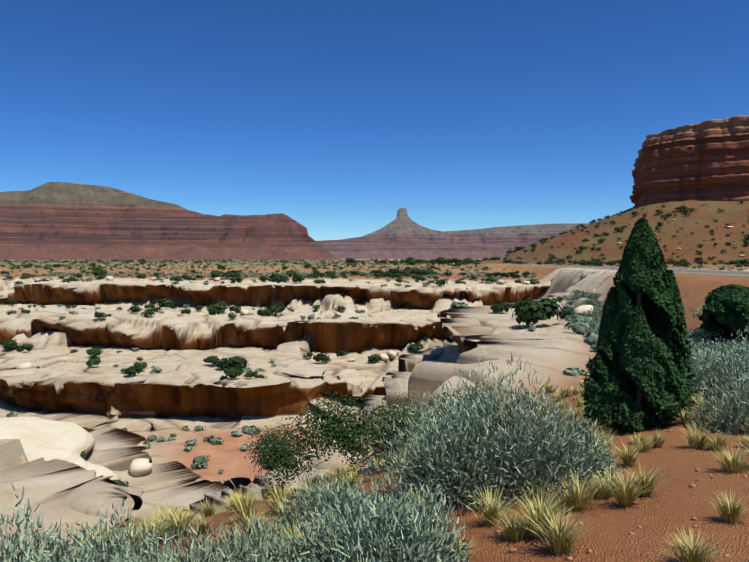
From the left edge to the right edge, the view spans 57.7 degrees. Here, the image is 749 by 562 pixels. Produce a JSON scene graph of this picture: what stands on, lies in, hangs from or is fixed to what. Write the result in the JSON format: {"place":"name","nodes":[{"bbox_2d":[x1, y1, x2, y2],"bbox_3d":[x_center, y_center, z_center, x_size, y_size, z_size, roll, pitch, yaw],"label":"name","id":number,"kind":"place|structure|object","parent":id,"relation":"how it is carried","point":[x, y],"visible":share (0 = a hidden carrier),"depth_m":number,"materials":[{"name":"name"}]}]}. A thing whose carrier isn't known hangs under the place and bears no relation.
{"place":"outdoors","nodes":[
{"label":"outdoors","id":0,"kind":"place"},
{"bbox_2d":[0,199,748,561],"bbox_3d":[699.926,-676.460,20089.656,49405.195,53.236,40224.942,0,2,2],"label":"ground","id":1,"kind":"structure","parent":0,"point":[106,401],"depth_m":59.41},
{"bbox_2d":[0,417,120,481],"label":"slickrock dome","id":2,"kind":"structure","parent":1,"relation":"on","point":[46,440],"depth_m":35.12,"materials":[{"name":"beige stone"}]},
{"bbox_2d":[0,182,341,259],"bbox_3d":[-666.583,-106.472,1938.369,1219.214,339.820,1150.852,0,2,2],"label":"mesa","id":3,"kind":"structure","parent":1,"relation":"on","point":[59,221],"depth_m":1740.88,"materials":[{"name":"brown stone"}]},
{"bbox_2d":[244,385,493,490],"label":"leafy shrubs","id":4,"kind":"object","parent":1,"relation":"on","point":[286,458],"visible":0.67,"depth_m":11.43,"materials":[{"name":"green plant"}]},
{"bbox_2d":[0,289,748,561],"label":"sagebrush","id":5,"kind":"object","parent":1,"relation":"on","point":[470,451],"visible":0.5,"depth_m":7.50,"materials":[{"name":"green plant"}]},
{"bbox_2d":[0,200,748,486],"bbox_3d":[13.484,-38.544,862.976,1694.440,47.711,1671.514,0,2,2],"label":"juniper shrubs","id":6,"kind":"object","parent":1,"relation":"on","point":[528,311],"visible":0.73,"depth_m":120.11,"materials":[{"name":"green plant"}]},
{"bbox_2d":[0,204,748,486],"bbox_3d":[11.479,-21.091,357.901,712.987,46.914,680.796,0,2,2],"label":"small shrubs","id":7,"kind":"object","parent":1,"relation":"on","point":[577,328],"visible":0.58,"depth_m":124.56,"materials":[{"name":"green plant"}]},
{"bbox_2d":[16,219,744,476],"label":"boulders","id":8,"kind":"object","parent":1,"relation":"on","point":[140,467],"visible":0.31,"depth_m":64.28,"materials":[{"name":"beige stone"}]},
{"bbox_2d":[46,365,748,561],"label":"grass tufts","id":9,"kind":"object","parent":1,"relation":"on","point":[541,522],"visible":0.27,"depth_m":7.44,"materials":[{"name":"yellow plant"}]},
{"bbox_2d":[316,208,587,258],"bbox_3d":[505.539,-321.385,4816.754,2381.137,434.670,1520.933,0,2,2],"label":"butte","id":10,"kind":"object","parent":1,"relation":"on","point":[402,235],"visible":0.67,"depth_m":4592.79,"materials":[{"name":"brown stone"}]},
{"bbox_2d":[185,425,746,561],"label":"pebbles","id":11,"kind":"object","parent":1,"relation":"on","point":[514,550],"visible":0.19,"depth_m":6.30,"materials":[{"name":"brown stone"}]},
{"bbox_2d":[581,218,696,432],"bbox_3d":[4.636,0.823,11.970,2.063,3.863,1.812,0,2,2],"label":"juniper","id":12,"kind":"object","parent":1,"relation":"on","point":[653,365],"depth_m":11.57,"materials":[{"name":"green plant"}]},
{"bbox_2d":[630,115,748,206],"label":"butte","id":13,"kind":"object","parent":1,"relation":"on","point":[707,160],"visible":0.83,"depth_m":412.99,"materials":[{"name":"brown stone"}]},
{"bbox_2d":[698,284,748,339],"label":"juniper","id":14,"kind":"object","parent":1,"relation":"on","point":[727,306],"depth_m":24.18,"materials":[{"name":"green plant"}]},
{"bbox_2d":[0,0,748,240],"label":"sky","id":15,"kind":"structure","parent":0,"point":[335,118],"materials":[{"name":"blue"}]},
{"bbox_2d":[486,263,748,277],"bbox_3d":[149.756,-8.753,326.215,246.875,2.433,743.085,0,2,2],"label":"road","id":16,"kind":"structure","parent":0,"point":[714,272],"depth_m":56.88,"materials":[{"name":"grey asphalt"}]}
]}

